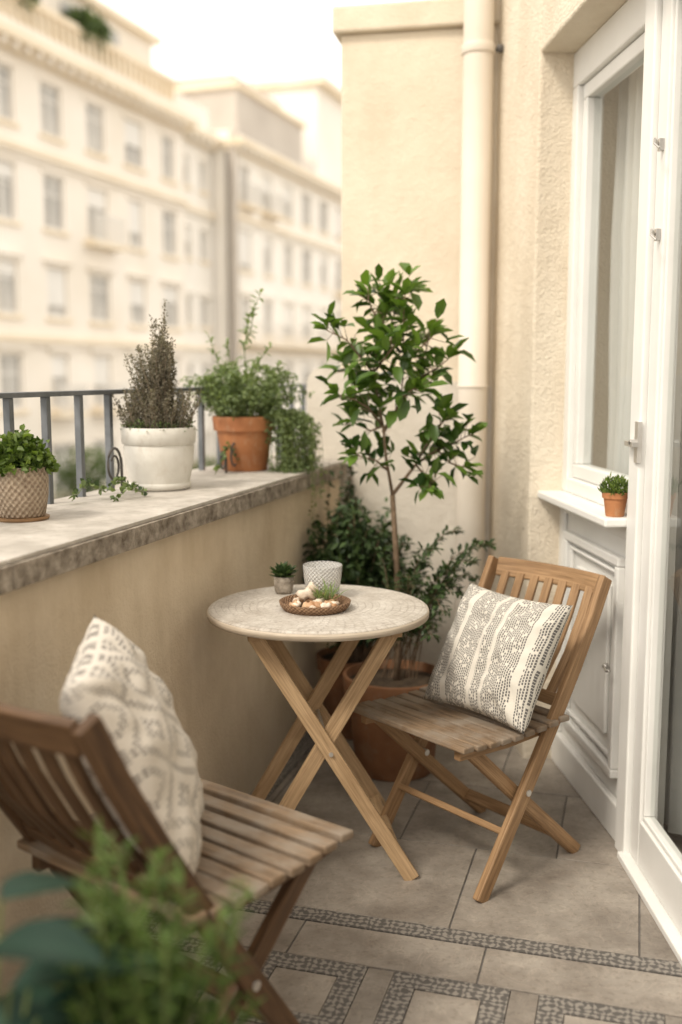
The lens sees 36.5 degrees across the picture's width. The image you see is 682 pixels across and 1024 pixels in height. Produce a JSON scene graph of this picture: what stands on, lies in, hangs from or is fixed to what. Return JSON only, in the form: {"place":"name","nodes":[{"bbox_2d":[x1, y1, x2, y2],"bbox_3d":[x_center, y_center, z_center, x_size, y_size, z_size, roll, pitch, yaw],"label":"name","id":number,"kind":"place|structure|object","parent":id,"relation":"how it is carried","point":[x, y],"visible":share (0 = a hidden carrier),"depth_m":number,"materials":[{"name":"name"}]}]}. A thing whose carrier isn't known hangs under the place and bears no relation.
{"place":"outdoors","nodes":[
{"label":"outdoors","id":0,"kind":"place"},
{"bbox_2d":[0,12,189,498],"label":"walls","id":1,"kind":"structure","parent":0,"point":[31,250],"depth_m":35.93,"materials":[{"name":"beige paint"}]},
{"bbox_2d":[0,0,151,69],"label":"attic storey","id":2,"kind":"object","parent":1,"relation":"on","point":[135,45],"visible":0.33,"depth_m":39.45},
{"bbox_2d":[16,0,119,47],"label":"attic windows","id":3,"kind":"structure","parent":2,"relation":"in","point":[114,36],"depth_m":36.09,"materials":[{"name":"beige"}]},
{"bbox_2d":[0,64,177,491],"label":"window frames","id":4,"kind":"structure","parent":1,"relation":"attached to","point":[56,277],"depth_m":36.47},
{"bbox_2d":[0,68,175,489],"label":"window glass","id":5,"kind":"object","parent":4,"relation":"in","point":[4,111],"visible":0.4,"depth_m":35.22,"materials":[{"name":"grey glass"}]},
{"bbox_2d":[1,0,179,101],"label":"roof cornice","id":6,"kind":"structure","parent":1,"relation":"on","point":[111,56],"depth_m":37.30,"materials":[{"name":"beige stone"}]},
{"bbox_2d":[0,0,116,50],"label":"terrace shrubs","id":7,"kind":"object","parent":6,"relation":"on","point":[87,19],"visible":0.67,"depth_m":35.72,"materials":[{"name":"green plant"}]},
{"bbox_2d":[0,21,197,497],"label":"cornices","id":8,"kind":"object","parent":1,"relation":"attached to","point":[24,39],"visible":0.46,"depth_m":35.67,"materials":[{"name":"beige stone"}]},
{"bbox_2d":[59,213,128,412],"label":"balcony railings","id":9,"kind":"object","parent":8,"relation":"on","point":[70,388],"visible":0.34,"depth_m":36.59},
{"bbox_2d":[175,92,215,464],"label":"walls","id":10,"kind":"structure","parent":0,"point":[199,281],"depth_m":45.47,"materials":[{"name":"beige paint"}]},
{"bbox_2d":[184,156,208,454],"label":"window frames","id":11,"kind":"structure","parent":10,"relation":"attached to","point":[202,233],"depth_m":45.80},
{"bbox_2d":[184,165,206,453],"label":"window glass","id":12,"kind":"object","parent":11,"relation":"in","point":[201,302],"visible":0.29,"depth_m":46.26,"materials":[{"name":"grey glass"}]},
{"bbox_2d":[183,127,224,468],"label":"cornices","id":13,"kind":"object","parent":10,"relation":"attached to","point":[216,140],"visible":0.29,"depth_m":45.10,"materials":[{"name":"beige stone"}]},
{"bbox_2d":[194,443,208,462],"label":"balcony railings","id":14,"kind":"object","parent":13,"relation":"on","point":[196,452],"visible":0.36,"depth_m":45.00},
{"bbox_2d":[177,74,301,166],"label":"roof block","id":15,"kind":"structure","parent":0,"point":[242,113],"depth_m":49.74,"materials":[{"name":"beige paint"}]},
{"bbox_2d":[101,0,415,87],"label":"sky","id":16,"kind":"structure","parent":0,"point":[250,40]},
{"bbox_2d":[151,747,679,1023],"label":"slab","id":17,"kind":"structure","parent":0,"point":[458,903],"depth_m":2.58,"materials":[{"name":"tile"}]},
{"bbox_2d":[0,459,343,996],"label":"parapet wall","id":18,"kind":"structure","parent":17,"relation":"on","point":[235,713],"depth_m":2.80,"materials":[{"name":"beige paint"}]},
{"bbox_2d":[0,424,60,522],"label":"potted basil","id":19,"kind":"object","parent":18,"relation":"on","point":[29,464],"visible":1,"depth_m":2.45,"materials":[{"name":"leaf"},{"name":"woven wicker"},{"name":"soil"}]},
{"bbox_2d":[0,384,306,503],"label":"metal railing","id":20,"kind":"object","parent":18,"relation":"on","point":[8,410],"visible":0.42,"depth_m":2.96,"materials":[{"name":"metal"}]},
{"bbox_2d":[69,441,239,501],"bbox_3d":[-0.513,-0.135,3.236,0.120,0.118,1.000,3,8,21],"label":"ivy vine","id":21,"kind":"object","parent":18,"relation":"on","point":[103,488],"visible":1,"depth_m":2.93,"materials":[{"name":"green plant"}]},
{"bbox_2d":[112,299,201,491],"bbox_3d":[-0.555,-0.358,3.150,0.263,0.576,0.271,4,9,28],"label":"potted heather","id":22,"kind":"object","parent":18,"relation":"on","point":[158,438],"visible":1,"depth_m":3.10,"materials":[{"name":"white ceramic"}]},
{"bbox_2d":[0,463,346,594],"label":"coping","id":23,"kind":"object","parent":18,"relation":"on","point":[27,572],"visible":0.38,"depth_m":2.47,"materials":[{"name":"stone"}]},
{"bbox_2d":[179,288,327,520],"bbox_3d":[-0.317,-0.385,3.783,0.505,0.845,0.440,-4,9,-30],"label":"potted trailing plant","id":24,"kind":"object","parent":18,"relation":"on","point":[243,427],"visible":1,"depth_m":3.71,"materials":[{"name":"green plant"}]},
{"bbox_2d":[152,740,681,1023],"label":"tiles","id":25,"kind":"object","parent":17,"relation":"on","point":[586,896],"visible":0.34,"depth_m":2.64,"materials":[{"name":"beige tile"}]},
{"bbox_2d":[0,871,160,1023],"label":"potted broadleaf plant","id":26,"kind":"object","parent":25,"relation":"on","point":[45,947],"visible":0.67,"depth_m":1.17,"materials":[{"name":"green plant"}]},
{"bbox_2d":[51,814,267,1023],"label":"potted feathery plant","id":27,"kind":"object","parent":25,"relation":"on","point":[168,993],"visible":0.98,"depth_m":1.22,"materials":[{"name":"green plant"}]},
{"bbox_2d":[0,703,353,1023],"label":"folding chair","id":28,"kind":"object","parent":25,"relation":"on","point":[265,847],"visible":0.71,"depth_m":1.81,"materials":[{"name":"brown wood"}]},
{"bbox_2d":[60,614,203,905],"bbox_3d":[-0.371,0.434,1.874,0.249,0.426,0.402,-2,8,-13],"label":"patterned cushion","id":29,"kind":"object","parent":28,"relation":"on","point":[117,685],"visible":0.66,"depth_m":1.76,"materials":[{"name":"fabric"}]},
{"bbox_2d":[207,584,428,880],"bbox_3d":[-0.062,0.618,2.872,0.605,0.733,0.605,0,8,0],"label":"bistro table","id":30,"kind":"object","parent":25,"relation":"on","point":[263,621],"visible":0.78,"depth_m":2.73,"materials":[{"name":"tile"}]},
{"bbox_2d":[270,561,297,594],"bbox_3d":[-0.165,0.186,2.977,0.087,0.096,0.085,-4,8,-26],"label":"potted succulent","id":31,"kind":"object","parent":30,"relation":"on","point":[283,579],"visible":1,"depth_m":2.96,"materials":[{"name":"beige ceramic"}]},
{"bbox_2d":[279,578,350,615],"bbox_3d":[-0.068,0.219,2.778,0.198,0.083,0.194,0,8,0],"label":"rattan tray","id":32,"kind":"object","parent":30,"relation":"on","point":[310,600],"visible":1,"depth_m":2.76,"materials":[{"name":"brown wicker"}]},
{"bbox_2d":[303,561,341,593],"bbox_3d":[-0.052,0.194,2.923,0.112,0.094,0.112,0,8,0],"label":"glass candle holder","id":33,"kind":"object","parent":30,"relation":"on","point":[315,572],"visible":0.56,"depth_m":2.88,"materials":[{"name":"glass"}]},
{"bbox_2d":[90,732,681,1023],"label":"mosaic bands","id":34,"kind":"object","parent":25,"relation":"on","point":[403,987],"visible":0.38,"depth_m":2.36,"materials":[{"name":"grey tile"}]},
{"bbox_2d":[308,262,487,781],"bbox_3d":[0.187,0.030,3.479,0.596,1.721,0.426,0,8,0],"label":"potted lemon tree","id":35,"kind":"object","parent":25,"relation":"on","point":[380,753],"visible":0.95,"depth_m":3.37,"materials":[{"name":"green plant"}]},
{"bbox_2d":[307,367,491,664],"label":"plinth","id":36,"kind":"structure","parent":25,"relation":"on","point":[425,519],"depth_m":4.21,"materials":[{"name":"paint"}]},
{"bbox_2d":[302,462,496,739],"bbox_3d":[0.182,0.350,3.724,0.862,1.020,0.571,7,10,42],"label":"potted shrub","id":37,"kind":"object","parent":25,"relation":"on","point":[353,545],"visible":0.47,"depth_m":3.72,"materials":[{"name":"green plant"}]},
{"bbox_2d":[353,555,611,902],"bbox_3d":[0.399,0.577,2.912,0.619,0.810,0.456,-6,10,-39],"label":"folding chair","id":38,"kind":"object","parent":25,"relation":"on","point":[470,736],"visible":0.73,"depth_m":2.84,"materials":[{"name":"brown wood"}]},
{"bbox_2d":[423,583,572,733],"bbox_3d":[0.421,0.387,2.819,0.227,0.315,0.373,-6,10,-39],"label":"striped cushion","id":39,"kind":"object","parent":38,"relation":"on","point":[496,655],"visible":1,"depth_m":2.74,"materials":[{"name":"fabric"}]},
{"bbox_2d":[551,0,681,852],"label":"frame","id":40,"kind":"object","parent":25,"relation":"on","point":[592,751],"visible":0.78,"depth_m":3.10,"materials":[{"name":"white paint"}]},
{"bbox_2d":[537,490,626,527],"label":"sill","id":41,"kind":"structure","parent":40,"relation":"attached to","point":[592,511],"depth_m":3.13,"materials":[{"name":"white paint"}]},
{"bbox_2d":[597,473,627,516],"bbox_3d":[0.769,-0.052,2.885,0.106,0.127,0.111,0,8,0],"label":"potted herb","id":42,"kind":"object","parent":41,"relation":"on","point":[615,495],"visible":0.94,"depth_m":2.86,"materials":[{"name":"ceramic"}]},
{"bbox_2d":[602,663,609,671],"bbox_3d":[0.773,0.456,3.006,0.022,0.015,0.083,1,8,7],"label":"knob","id":43,"kind":"object","parent":40,"relation":"attached to","point":[605,666],"visible":1,"depth_m":3.02,"materials":[{"name":"metal"}]},
{"bbox_2d":[617,0,681,965],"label":"frame","id":44,"kind":"object","parent":25,"relation":"on","point":[651,862],"visible":1,"depth_m":2.66,"materials":[{"name":"white paint"}]},
{"bbox_2d":[341,26,497,385],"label":"end wall","id":45,"kind":"structure","parent":17,"relation":"on","point":[401,125],"depth_m":4.06,"materials":[{"name":"beige paint"}]},
{"bbox_2d":[332,0,499,43],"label":"cap","id":46,"kind":"object","parent":45,"relation":"on","point":[404,16],"visible":0.41,"depth_m":3.96,"materials":[{"name":"beige paint"}]},
{"bbox_2d":[488,0,627,758],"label":"house wall","id":47,"kind":"structure","parent":17,"relation":"on","point":[543,42],"depth_m":3.52,"materials":[{"name":"beige paint"}]},
{"bbox_2d":[455,0,503,615],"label":"drain pipe","id":48,"kind":"object","parent":47,"relation":"attached to","point":[478,49],"visible":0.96,"depth_m":3.91,"materials":[{"name":"metal"}]},
{"bbox_2d":[607,64,681,834],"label":"sheer curtain","id":49,"kind":"object","parent":47,"relation":"hanging from","point":[623,256],"visible":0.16,"depth_m":3.27,"materials":[{"name":"white fabric"}]},
{"bbox_3d":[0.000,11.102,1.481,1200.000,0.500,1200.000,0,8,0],"label":"ground","id":50,"kind":"structure","parent":0,"visible":0},
{"bbox_2d":[52,445,118,498],"bbox_3d":[-7.725,2.187,33.434,3.829,8.734,4.694,0,8,0],"label":"street tree","id":51,"kind":"object","parent":50,"relation":"on","point":[96,464],"visible":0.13,"depth_m":32.90,"materials":[{"name":"green plant"}]},
{"bbox_2d":[192,453,216,469],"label":"street tree","id":52,"kind":"object","parent":50,"relation":"on","point":[212,462],"depth_m":40.96,"materials":[{"name":"green plant"}]},
{"bbox_2d":[208,130,340,460],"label":"walls","id":53,"kind":"structure","parent":50,"relation":"on","point":[278,293],"depth_m":50.98,"materials":[{"name":"beige paint"}]},
{"bbox_2d":[229,131,239,371],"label":"downpipe","id":54,"kind":"object","parent":53,"relation":"attached to","point":[234,237],"visible":0.36,"depth_m":46.38,"materials":[{"name":"metal"}]},
{"bbox_2d":[175,75,340,128],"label":"roof cornice","id":55,"kind":"structure","parent":53,"relation":"on","point":[327,85],"depth_m":56.67,"materials":[{"name":"beige stone"}]},
{"bbox_2d":[259,84,340,186],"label":"attic storey","id":56,"kind":"object","parent":55,"relation":"on","point":[316,108],"visible":0.07,"depth_m":57.80,"materials":[{"name":"beige paint"}]},
{"bbox_2d":[224,137,340,458],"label":"cornices","id":57,"kind":"object","parent":53,"relation":"attached to","point":[256,148],"visible":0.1,"depth_m":50.58,"materials":[{"name":"beige stone"}]},
{"bbox_2d":[247,182,339,458],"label":"balcony railings","id":58,"kind":"object","parent":57,"relation":"on","point":[253,193],"visible":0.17,"depth_m":49.48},
{"bbox_2d":[239,165,340,454],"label":"window frames","id":59,"kind":"structure","parent":53,"relation":"attached to","point":[244,237],"depth_m":52.80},
{"bbox_2d":[240,168,339,452],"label":"window glass","id":60,"kind":"object","parent":59,"relation":"in","point":[246,266],"visible":0.09,"depth_m":53.93,"materials":[{"name":"grey glass"}]}
]}

